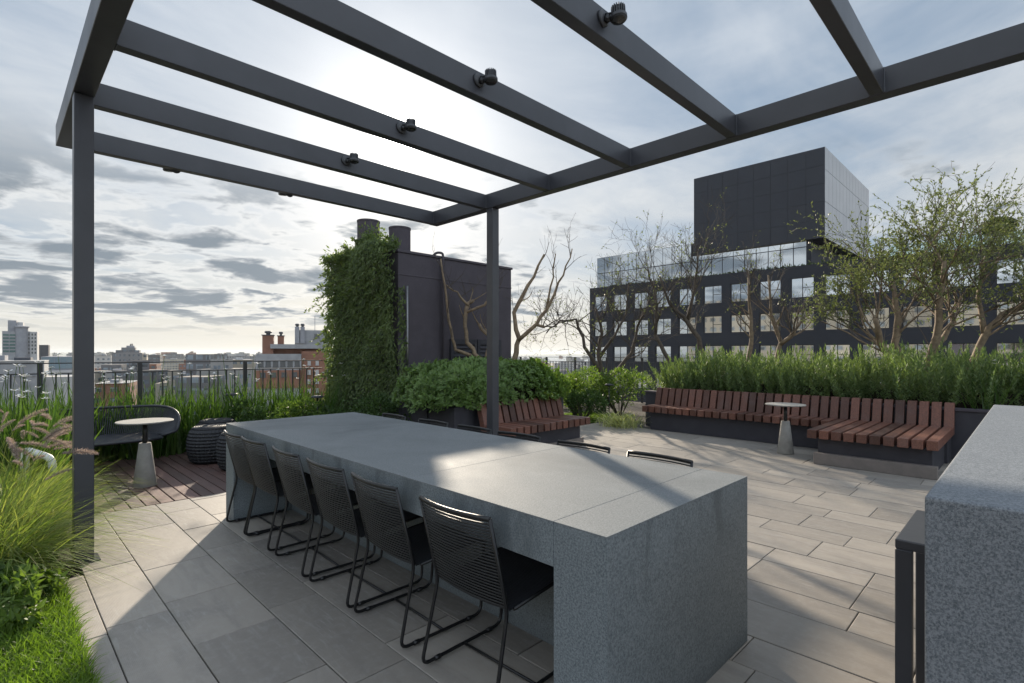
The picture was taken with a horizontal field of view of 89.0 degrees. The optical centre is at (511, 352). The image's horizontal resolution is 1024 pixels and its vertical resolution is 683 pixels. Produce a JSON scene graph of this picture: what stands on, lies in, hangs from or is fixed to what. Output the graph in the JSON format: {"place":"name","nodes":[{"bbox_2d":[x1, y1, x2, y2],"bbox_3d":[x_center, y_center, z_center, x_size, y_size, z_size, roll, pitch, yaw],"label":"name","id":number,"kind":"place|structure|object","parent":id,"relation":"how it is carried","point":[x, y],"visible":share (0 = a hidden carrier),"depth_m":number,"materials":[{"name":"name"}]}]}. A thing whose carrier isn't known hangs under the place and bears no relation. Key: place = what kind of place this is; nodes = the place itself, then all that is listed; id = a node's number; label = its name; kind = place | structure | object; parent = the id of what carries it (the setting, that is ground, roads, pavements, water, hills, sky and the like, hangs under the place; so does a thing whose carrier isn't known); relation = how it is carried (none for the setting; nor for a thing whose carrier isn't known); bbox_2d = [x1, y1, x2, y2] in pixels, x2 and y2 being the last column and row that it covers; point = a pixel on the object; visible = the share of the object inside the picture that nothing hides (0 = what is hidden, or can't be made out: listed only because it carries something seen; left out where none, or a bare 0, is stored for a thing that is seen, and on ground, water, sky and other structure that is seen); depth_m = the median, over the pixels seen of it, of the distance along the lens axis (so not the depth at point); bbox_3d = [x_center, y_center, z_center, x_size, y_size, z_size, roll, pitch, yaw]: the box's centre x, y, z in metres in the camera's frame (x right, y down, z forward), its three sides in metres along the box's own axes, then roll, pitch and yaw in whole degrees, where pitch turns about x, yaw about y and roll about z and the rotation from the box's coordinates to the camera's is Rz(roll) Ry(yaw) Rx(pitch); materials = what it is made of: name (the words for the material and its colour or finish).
{"place":"outdoors","nodes":[
{"label":"outdoors","id":0,"kind":"place"},
{"bbox_2d":[2,320,38,359],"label":"office tower","id":1,"kind":"structure","parent":0,"point":[19,339],"depth_m":249.03,"materials":[{"name":"concrete"}]},
{"bbox_2d":[0,355,71,413],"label":"long white warehouse","id":2,"kind":"structure","parent":0,"point":[29,368],"depth_m":62.06,"materials":[{"name":"concrete"}]},
{"bbox_2d":[41,356,94,397],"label":"glass office block","id":3,"kind":"structure","parent":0,"point":[65,368],"depth_m":140.25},
{"bbox_2d":[175,375,224,412],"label":"town block","id":4,"kind":"structure","parent":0,"point":[204,381],"depth_m":142.92,"materials":[{"name":"grey concrete"}]},
{"bbox_2d":[256,331,326,407],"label":"brick apartment block","id":5,"kind":"structure","parent":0,"point":[280,350],"depth_m":85.06,"materials":[{"name":"brick"}]},
{"bbox_2d":[295,324,329,387],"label":"concrete tank house","id":6,"kind":"structure","parent":0,"point":[303,335],"depth_m":103.83,"materials":[{"name":"grey concrete"}]},
{"bbox_2d":[9,399,645,682],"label":"planting soil","id":7,"kind":"structure","parent":0,"point":[635,408],"depth_m":11.51,"materials":[{"name":"brown soil"}]},
{"bbox_2d":[0,394,64,471],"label":"iris plant","id":8,"kind":"object","parent":7,"relation":"on","point":[24,429],"visible":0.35,"depth_m":4.60,"materials":[{"name":"green plant"}]},
{"bbox_2d":[0,554,69,639],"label":"ground cover","id":9,"kind":"object","parent":7,"relation":"on","point":[14,599],"visible":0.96,"depth_m":2.57,"materials":[{"name":"green plant"}]},
{"bbox_2d":[0,373,71,475],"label":"iris plant","id":10,"kind":"object","parent":7,"relation":"on","point":[26,410],"visible":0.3,"depth_m":4.75,"materials":[{"name":"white plant"}]},
{"bbox_2d":[0,389,71,475],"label":"iris plant","id":11,"kind":"object","parent":7,"relation":"on","point":[1,446],"visible":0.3,"depth_m":4.58,"materials":[{"name":"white plant"}]},
{"bbox_2d":[0,390,71,479],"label":"iris plant","id":12,"kind":"object","parent":7,"relation":"on","point":[31,440],"visible":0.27,"depth_m":4.61,"materials":[{"name":"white plant"}]},
{"bbox_2d":[0,391,71,483],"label":"iris plant","id":13,"kind":"object","parent":7,"relation":"on","point":[52,447],"visible":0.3,"depth_m":4.69,"materials":[{"name":"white plant"}]},
{"bbox_2d":[0,384,104,484],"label":"iris plant","id":14,"kind":"object","parent":7,"relation":"on","point":[9,417],"visible":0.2,"depth_m":5.22,"materials":[{"name":"green plant"}]},
{"bbox_2d":[0,573,118,682],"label":"turf","id":15,"kind":"structure","parent":7,"relation":"on","point":[32,657],"depth_m":2.28,"materials":[{"name":"green plant"}]},
{"bbox_2d":[12,353,127,463],"bbox_3d":[-5.288,0.672,6.182,1.236,1.337,0.846,0,0,-21],"label":"iris plant","id":16,"kind":"object","parent":7,"relation":"on","point":[101,412],"visible":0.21,"depth_m":6.21,"materials":[{"name":"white plant"}]},
{"bbox_2d":[0,410,170,625],"bbox_3d":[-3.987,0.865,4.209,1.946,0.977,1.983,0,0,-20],"label":"fountain grass","id":17,"kind":"object","parent":7,"relation":"on","point":[23,436],"depth_m":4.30,"materials":[{"name":"green plant"}]},
{"bbox_2d":[20,448,56,474],"bbox_3d":[-3.981,1.013,4.385,0.270,0.434,0.058,0,0,-8],"label":"bent pipe","id":18,"kind":"object","parent":17,"relation":"on","point":[50,457],"visible":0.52,"depth_m":4.37,"materials":[{"name":"white metal"}]},
{"bbox_2d":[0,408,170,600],"bbox_3d":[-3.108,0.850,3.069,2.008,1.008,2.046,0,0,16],"label":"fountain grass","id":19,"kind":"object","parent":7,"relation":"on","point":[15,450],"depth_m":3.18,"materials":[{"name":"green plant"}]},
{"bbox_2d":[47,379,134,463],"bbox_3d":[-5.122,0.835,6.396,0.830,1.011,1.041,0,0,0],"label":"iris plant","id":20,"kind":"object","parent":7,"relation":"on","point":[100,452],"visible":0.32,"depth_m":6.35,"materials":[{"name":"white plant"}]},
{"bbox_2d":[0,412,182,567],"bbox_3d":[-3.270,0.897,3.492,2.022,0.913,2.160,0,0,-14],"label":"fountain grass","id":21,"kind":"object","parent":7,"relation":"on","point":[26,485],"depth_m":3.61,"materials":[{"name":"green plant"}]},
{"bbox_2d":[64,368,177,461],"bbox_3d":[-4.856,0.766,6.548,1.218,1.148,0.813,0,0,-33],"label":"iris plant","id":22,"kind":"object","parent":7,"relation":"on","point":[119,456],"visible":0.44,"depth_m":6.50,"materials":[{"name":"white plant"}]},
{"bbox_2d":[108,354,184,459],"bbox_3d":[-4.657,0.681,6.758,0.835,1.318,1.219,0,0,-5],"label":"iris plant","id":23,"kind":"object","parent":7,"relation":"on","point":[158,447],"visible":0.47,"depth_m":6.54,"materials":[{"name":"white plant"}]},
{"bbox_2d":[124,373,195,456],"bbox_3d":[-4.450,0.801,6.790,0.997,1.078,0.683,0,0,-42],"label":"iris plant","id":24,"kind":"object","parent":7,"relation":"on","point":[167,447],"visible":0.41,"depth_m":6.69,"materials":[{"name":"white plant"}]},
{"bbox_2d":[0,360,322,417],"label":"railing","id":25,"kind":"object","parent":7,"relation":"on","point":[139,371],"visible":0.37,"depth_m":7.42,"materials":[{"name":"metal"}]},
{"bbox_2d":[134,376,213,455],"bbox_3d":[-4.468,0.823,6.922,1.098,1.035,0.732,0,0,1],"label":"iris plant","id":26,"kind":"object","parent":7,"relation":"on","point":[177,444],"visible":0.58,"depth_m":6.82,"materials":[{"name":"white plant"}]},
{"bbox_2d":[147,385,210,451],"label":"iris plant","id":27,"kind":"object","parent":7,"relation":"on","point":[182,437],"visible":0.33,"depth_m":7.04,"materials":[{"name":"green plant"}]},
{"bbox_2d":[152,382,220,451],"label":"iris plant","id":28,"kind":"object","parent":7,"relation":"on","point":[191,406],"visible":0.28,"depth_m":7.17,"materials":[{"name":"green plant"}]},
{"bbox_2d":[180,372,250,430],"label":"iris plant","id":29,"kind":"object","parent":7,"relation":"on","point":[215,406],"visible":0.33,"depth_m":7.23,"materials":[{"name":"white plant"}]},
{"bbox_2d":[202,353,272,414],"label":"iris plant","id":30,"kind":"object","parent":7,"relation":"on","point":[255,390],"visible":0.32,"depth_m":7.66,"materials":[{"name":"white plant"}]},
{"bbox_2d":[217,354,274,418],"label":"iris plant","id":31,"kind":"object","parent":7,"relation":"on","point":[250,392],"visible":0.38,"depth_m":7.50,"materials":[{"name":"green plant"}]},
{"bbox_2d":[233,362,321,417],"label":"iris plant","id":32,"kind":"object","parent":7,"relation":"on","point":[274,409],"visible":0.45,"depth_m":7.83,"materials":[{"name":"green plant"}]},
{"bbox_2d":[289,399,351,416],"bbox_3d":[-2.828,1.004,7.740,1.022,0.672,1.227,0,0,-45],"label":"ivy mound","id":33,"kind":"object","parent":7,"relation":"on","point":[331,410],"visible":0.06,"depth_m":7.53,"materials":[{"name":"green plant"}]},
{"bbox_2d":[304,222,408,417],"bbox_3d":[-2.554,-0.376,8.460,0.744,3.466,2.481,0,0,-45],"label":"climbing vine","id":34,"kind":"object","parent":7,"relation":"on","point":[341,287],"visible":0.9,"depth_m":8.29,"materials":[{"name":"green plant"}]},
{"bbox_2d":[346,391,413,421],"bbox_3d":[-1.915,0.924,7.425,1.344,0.832,1.321,0,0,-45],"label":"ivy mound","id":35,"kind":"object","parent":7,"relation":"on","point":[380,400],"visible":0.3,"depth_m":7.46,"materials":[{"name":"green plant"}]},
{"bbox_2d":[335,218,512,416],"bbox_3d":[-1.573,-0.470,9.450,2.460,3.600,2.152,0,0,-45],"label":"plant room","id":36,"kind":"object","parent":7,"relation":"on","point":[418,277],"visible":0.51,"depth_m":8.47,"materials":[{"name":"grey metal"}]},
{"bbox_2d":[450,339,476,360],"bbox_3d":[-0.815,0.475,8.766,0.565,1.410,0.049,0,0,-45],"label":"louvre door","id":37,"kind":"structure","parent":36,"relation":"in","point":[458,341],"depth_m":8.72,"materials":[{"name":"black metal"}]},
{"bbox_2d":[555,365,597,415],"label":"leafy shrub","id":38,"kind":"object","parent":7,"relation":"on","point":[576,379],"visible":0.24,"depth_m":10.95,"materials":[{"name":"green plant"}]},
{"bbox_2d":[563,385,608,416],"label":"leafy shrub","id":39,"kind":"object","parent":7,"relation":"on","point":[576,397],"visible":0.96,"depth_m":10.30,"materials":[{"name":"green plant"}]},
{"bbox_2d":[518,233,683,413],"bbox_3d":[1.920,-0.562,11.081,3.733,3.788,2.036,0,0,-5],"label":"bare tree","id":40,"kind":"object","parent":7,"relation":"on","point":[599,353],"visible":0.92,"depth_m":11.11,"materials":[{"name":"brown plant"}]},
{"bbox_2d":[582,364,652,415],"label":"leafy shrub","id":41,"kind":"object","parent":7,"relation":"on","point":[605,379],"visible":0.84,"depth_m":10.80,"materials":[{"name":"green plant"}]},
{"bbox_2d":[591,408,647,429],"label":"striped grass","id":42,"kind":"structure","parent":7,"relation":"on","point":[621,421],"depth_m":9.33,"materials":[{"name":"green plant"}]},
{"bbox_2d":[520,357,1020,402],"bbox_3d":[6.364,0.727,10.889,18.400,1.207,0.044,0,0,45],"label":"railing","id":43,"kind":"object","parent":7,"relation":"on","point":[575,361],"visible":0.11,"depth_m":14.16,"materials":[{"name":"metal"}]},
{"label":"raised bed soil","id":44,"kind":"structure","parent":7,"relation":"on","visible":0},
{"bbox_2d":[598,187,737,363],"bbox_3d":[3.146,-1.255,10.743,2.885,4.181,2.011,0,0,17],"label":"bare tree","id":45,"kind":"object","parent":44,"relation":"on","point":[686,320],"visible":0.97,"depth_m":10.69,"materials":[{"name":"brown plant"}]},
{"bbox_2d":[712,231,827,368],"bbox_3d":[5.146,-0.781,10.515,2.060,3.250,1.443,0,0,-11],"label":"bare tree","id":46,"kind":"object","parent":44,"relation":"on","point":[771,315],"visible":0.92,"depth_m":10.43,"materials":[{"name":"brown plant"}]},
{"bbox_2d":[631,336,1023,408],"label":"rosemary hedge","id":47,"kind":"object","parent":44,"relation":"on","point":[860,378],"visible":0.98,"depth_m":7.56,"materials":[{"name":"plant"}]},
{"bbox_2d":[777,161,1023,383],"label":"leafy tree","id":48,"kind":"object","parent":44,"relation":"on","point":[923,265],"visible":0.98,"depth_m":7.92,"materials":[{"name":"green plant"}]},
{"bbox_2d":[949,360,1023,408],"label":"iris plant","id":49,"kind":"object","parent":44,"relation":"on","point":[973,405],"visible":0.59,"depth_m":6.45,"materials":[{"name":"green plant"}]},
{"bbox_2d":[64,423,949,682],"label":"paving","id":50,"kind":"structure","parent":0,"point":[214,596],"depth_m":2.83,"materials":[{"name":"stone"}]},
{"bbox_2d":[223,430,312,535],"bbox_3d":[-1.903,0.960,4.043,0.559,0.731,0.456,0,0,-45],"label":"dining chair","id":51,"kind":"object","parent":50,"relation":"on","point":[245,477],"visible":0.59,"depth_m":3.92,"materials":[{"name":"black metal"}]},
{"bbox_2d":[241,436,335,550],"bbox_3d":[-1.620,0.960,3.760,0.456,0.731,0.559,0,0,44],"label":"dining chair","id":52,"kind":"object","parent":50,"relation":"on","point":[274,487],"visible":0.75,"depth_m":3.60,"materials":[{"name":"black metal"}]},
{"bbox_2d":[272,446,377,576],"bbox_3d":[-1.217,0.960,3.357,0.559,0.731,0.456,0,0,-43],"label":"dining chair","id":53,"kind":"object","parent":50,"relation":"on","point":[307,503],"visible":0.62,"depth_m":3.21,"materials":[{"name":"black metal"}]},
{"bbox_2d":[306,457,423,607],"bbox_3d":[-0.848,0.960,2.988,0.456,0.731,0.559,0,0,44],"label":"dining chair","id":54,"kind":"object","parent":50,"relation":"on","point":[349,521],"visible":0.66,"depth_m":2.85,"materials":[{"name":"black metal"}]},
{"bbox_2d":[350,472,484,647],"bbox_3d":[-0.483,0.960,2.623,0.559,0.731,0.456,0,0,-44],"label":"dining chair","id":55,"kind":"object","parent":50,"relation":"on","point":[409,545],"visible":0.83,"depth_m":2.49,"materials":[{"name":"black metal"}]},
{"bbox_2d":[399,396,562,433],"bbox_3d":[-0.417,1.038,7.799,2.160,0.685,1.280,0,0,-45],"label":"planter box","id":56,"kind":"object","parent":50,"relation":"on","point":[453,416],"visible":0.18,"depth_m":6.79,"materials":[{"name":"metal"}]},
{"bbox_2d":[391,355,572,413],"bbox_3d":[-0.419,0.406,7.754,2.974,0.765,1.856,0,0,-45],"label":"clipped hedge","id":57,"kind":"object","parent":56,"relation":"in","point":[444,383],"visible":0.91,"depth_m":6.99,"materials":[{"name":"green plant"}]},
{"bbox_2d":[432,213,583,372],"bbox_3d":[-0.123,-0.735,8.328,2.553,2.984,0.931,0,0,-6],"label":"pruned tree","id":58,"kind":"object","parent":56,"relation":"in","point":[515,326],"visible":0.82,"depth_m":8.36,"materials":[{"name":"brown plant"}]},
{"bbox_2d":[226,412,746,682],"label":"stone table","id":59,"kind":"object","parent":50,"relation":"on","point":[646,560],"visible":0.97,"depth_m":2.14,"materials":[{"name":"grey stone"}]},
{"bbox_2d":[419,495,553,682],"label":"dining chair","id":60,"kind":"object","parent":50,"relation":"on","point":[502,578],"visible":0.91,"depth_m":2.09,"materials":[{"name":"black metal"}]},
{"bbox_2d":[477,396,589,447],"bbox_3d":[0.323,0.990,7.105,1.604,0.679,0.651,0,0,-45],"label":"slat bench","id":61,"kind":"object","parent":50,"relation":"on","point":[548,422],"visible":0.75,"depth_m":7.11,"materials":[{"name":"brown wood"}]},
{"bbox_2d":[56,0,1023,567],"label":"pergola","id":62,"kind":"object","parent":50,"relation":"on","point":[110,28],"visible":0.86,"depth_m":3.39,"materials":[{"name":"metal"}]},
{"bbox_2d":[396,118,416,132],"bbox_3d":[-0.807,-1.746,4.015,0.149,0.100,0.088,0,0,15],"label":"spotlight","id":63,"kind":"object","parent":62,"relation":"attached to","point":[409,126],"visible":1,"depth_m":3.99,"materials":[{"name":"black metal"}]},
{"bbox_2d":[473,68,497,86],"bbox_3d":[-0.164,-1.746,3.315,0.149,0.100,0.088,0,0,15],"label":"spotlight","id":64,"kind":"object","parent":62,"relation":"attached to","point":[489,78],"visible":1,"depth_m":3.29,"materials":[{"name":"black metal"}]},
{"bbox_2d":[598,2,626,27],"bbox_3d":[0.522,-1.746,2.700,0.149,0.100,0.088,0,0,15],"label":"spotlight","id":65,"kind":"object","parent":62,"relation":"attached to","point":[617,15],"visible":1,"depth_m":2.68,"materials":[{"name":"black metal"}]},
{"bbox_2d":[556,440,610,453],"bbox_3d":[0.298,0.960,3.248,0.456,0.731,0.559,0,0,44],"label":"dining chair","id":66,"kind":"object","parent":50,"relation":"on","point":[563,442],"visible":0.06,"depth_m":3.44,"materials":[{"name":"black metal"}]},
{"bbox_2d":[626,450,692,466],"bbox_3d":[0.679,0.960,2.866,0.559,0.731,0.456,0,0,-43],"label":"dining chair","id":67,"kind":"object","parent":50,"relation":"on","point":[683,460],"visible":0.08,"depth_m":3.05,"materials":[{"name":"black metal"}]},
{"bbox_2d":[765,402,805,454],"bbox_3d":[3.613,1.002,6.880,0.484,0.651,0.484,0,0,-45],"label":"side table","id":68,"kind":"object","parent":50,"relation":"on","point":[785,444],"visible":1,"depth_m":6.82,"materials":[{"name":"concrete"}]},
{"bbox_2d":[642,387,954,479],"bbox_3d":[3.549,0.980,7.434,1.675,0.699,4.114,0,0,-45],"label":"slat bench","id":69,"kind":"object","parent":50,"relation":"on","point":[910,447],"visible":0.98,"depth_m":7.10,"materials":[{"name":"brown wood"}]},
{"bbox_2d":[644,390,989,459],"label":"planter wall","id":70,"kind":"structure","parent":50,"relation":"on","point":[968,421],"depth_m":6.52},
{"bbox_2d":[895,510,924,682],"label":"bar stool","id":71,"kind":"object","parent":50,"relation":"on","point":[910,540],"visible":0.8,"depth_m":1.61,"materials":[{"name":"metal"}]},
{"bbox_2d":[925,405,1023,682],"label":"stone counter","id":72,"kind":"object","parent":50,"relation":"on","point":[974,564],"visible":1,"depth_m":0.98,"materials":[{"name":"grey stone"}]},
{"bbox_2d":[0,0,1023,353],"label":"sky","id":73,"kind":"structure","parent":0,"point":[184,263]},
{"bbox_2d":[590,147,1023,401],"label":"office building","id":74,"kind":"structure","parent":0,"point":[769,199],"depth_m":53.76,"materials":[{"name":"black"}]},
{"bbox_2d":[704,285,720,303],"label":"window","id":75,"kind":"structure","parent":74,"relation":"in","point":[713,295],"depth_m":56.37,"materials":[{"name":"clear glass"}]},
{"bbox_2d":[704,316,720,332],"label":"window","id":76,"kind":"structure","parent":74,"relation":"in","point":[712,324],"depth_m":56.37,"materials":[{"name":"clear glass"}]},
{"bbox_2d":[731,283,747,301],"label":"window","id":77,"kind":"structure","parent":74,"relation":"in","point":[742,295],"depth_m":54.32,"materials":[{"name":"clear glass"}]},
{"bbox_2d":[731,314,749,332],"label":"window","id":78,"kind":"structure","parent":74,"relation":"in","point":[735,328],"depth_m":54.41,"materials":[{"name":"clear glass"}]},
{"bbox_2d":[760,280,779,299],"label":"window","id":79,"kind":"structure","parent":74,"relation":"in","point":[775,284],"depth_m":52.11,"materials":[{"name":"clear glass"}]},
{"bbox_2d":[760,313,779,331],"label":"window","id":80,"kind":"structure","parent":74,"relation":"in","point":[762,324],"depth_m":52.45,"materials":[{"name":"clear glass"}]},
{"bbox_2d":[791,277,813,297],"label":"window","id":81,"kind":"structure","parent":74,"relation":"in","point":[797,284],"depth_m":50.19,"materials":[{"name":"clear glass"}]},
{"bbox_2d":[825,310,849,329],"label":"window","id":82,"kind":"structure","parent":74,"relation":"in","point":[827,327],"depth_m":48.16,"materials":[{"name":"clear glass"}]},
{"bbox_2d":[825,344,849,358],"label":"window","id":83,"kind":"structure","parent":74,"relation":"in","point":[839,347],"depth_m":47.93,"materials":[{"name":"clear glass"}]},
{"bbox_2d":[862,307,888,328],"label":"window","id":84,"kind":"structure","parent":74,"relation":"in","point":[885,310],"depth_m":45.67,"materials":[{"name":"clear glass"}]},
{"bbox_2d":[903,305,931,327],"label":"window","id":85,"kind":"structure","parent":74,"relation":"in","point":[918,309],"depth_m":43.85,"materials":[{"name":"clear glass"}]},
{"bbox_2d":[947,343,975,359],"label":"window","id":86,"kind":"structure","parent":74,"relation":"in","point":[955,346],"depth_m":41.90,"materials":[{"name":"clear glass"}]},
{"bbox_2d":[947,303,979,326],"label":"window","id":87,"kind":"structure","parent":74,"relation":"in","point":[974,311],"depth_m":41.61,"materials":[{"name":"grey glass"}]},
{"bbox_2d":[996,257,1023,283],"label":"window","id":88,"kind":"structure","parent":74,"relation":"in","point":[1000,275],"depth_m":40.01,"materials":[{"name":"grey glass"}]},
{"bbox_2d":[996,301,1023,324],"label":"window","id":89,"kind":"structure","parent":74,"relation":"in","point":[1020,322],"depth_m":39.89,"materials":[{"name":"grey glass"}]},
{"bbox_2d":[996,343,1023,366],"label":"window","id":90,"kind":"structure","parent":74,"relation":"in","point":[1009,346],"depth_m":39.93,"materials":[{"name":"grey glass"}]},
{"label":"ground","id":91,"kind":"structure","parent":0,"visible":0},
{"bbox_2d":[95,379,136,410],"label":"apartment block","id":92,"kind":"structure","parent":91,"relation":"on","point":[120,383],"depth_m":150.26,"materials":[{"name":"concrete"}]},
{"bbox_2d":[112,344,143,363],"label":"stepped apartment block","id":93,"kind":"structure","parent":91,"relation":"on","point":[126,353],"depth_m":330.19,"materials":[{"name":"grey concrete"}]},
{"bbox_2d":[112,360,170,411],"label":"town block","id":94,"kind":"structure","parent":91,"relation":"on","point":[146,376],"depth_m":188.34,"materials":[{"name":"grey concrete"}]},
{"bbox_2d":[155,370,180,404],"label":"town block","id":95,"kind":"structure","parent":91,"relation":"on","point":[158,386],"depth_m":157.00,"materials":[{"name":"grey concrete"}]},
{"bbox_2d":[186,354,227,375],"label":"town block","id":96,"kind":"structure","parent":91,"relation":"on","point":[199,357],"depth_m":171.41,"materials":[{"name":"grey concrete"}]},
{"bbox_2d":[197,359,253,407],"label":"town block","id":97,"kind":"structure","parent":91,"relation":"on","point":[219,365],"depth_m":164.43,"materials":[{"name":"grey concrete"}]},
{"bbox_3d":[0.000,19.375,2.546,21.600,35.910,21.600,0,0,-45],"label":"terrace building","id":98,"kind":"object","parent":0,"visible":0},
{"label":"deck subfloor","id":99,"kind":"structure","parent":98,"relation":"on","visible":0},
{"bbox_2d":[63,452,225,514],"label":"deck","id":100,"kind":"structure","parent":99,"relation":"on","point":[180,477],"depth_m":5.38,"materials":[{"name":"brown wood"}]},
{"bbox_2d":[3,405,180,448],"bbox_3d":[-4.723,0.988,5.855,1.684,0.687,0.872,0,0,-45],"label":"rope sofa","id":101,"kind":"object","parent":100,"relation":"on","point":[158,431],"visible":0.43,"depth_m":6.27,"materials":[{"name":"grey fabric"}]},
{"bbox_2d":[115,418,173,487],"bbox_3d":[-3.666,1.002,5.201,0.484,0.651,0.484,0,0,-45],"label":"side table","id":102,"kind":"object","parent":100,"relation":"on","point":[144,473],"visible":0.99,"depth_m":5.15,"materials":[{"name":"concrete"}]},
{"bbox_2d":[186,424,225,463],"bbox_3d":[-3.691,1.111,6.378,0.522,0.435,0.522,0,0,-45],"label":"woven pouf","id":103,"kind":"object","parent":100,"relation":"on","point":[201,442],"visible":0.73,"depth_m":6.17,"materials":[{"name":"wicker"}]},
{"bbox_2d":[215,432,225,470],"bbox_3d":[-3.140,1.115,5.996,0.482,0.425,0.482,0,0,-45],"label":"woven pouf","id":104,"kind":"object","parent":100,"relation":"on","point":[220,451],"visible":0.19,"depth_m":5.80,"materials":[{"name":"wicker"}]},
{"bbox_2d":[229,398,287,421],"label":"leafy shrub","id":105,"kind":"object","parent":100,"relation":"on","point":[249,413],"visible":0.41,"depth_m":7.18,"materials":[{"name":"green plant"}]},
{"bbox_2d":[270,392,328,418],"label":"leafy shrub","id":106,"kind":"object","parent":100,"relation":"on","point":[309,405],"visible":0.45,"depth_m":7.27,"materials":[{"name":"green plant"}]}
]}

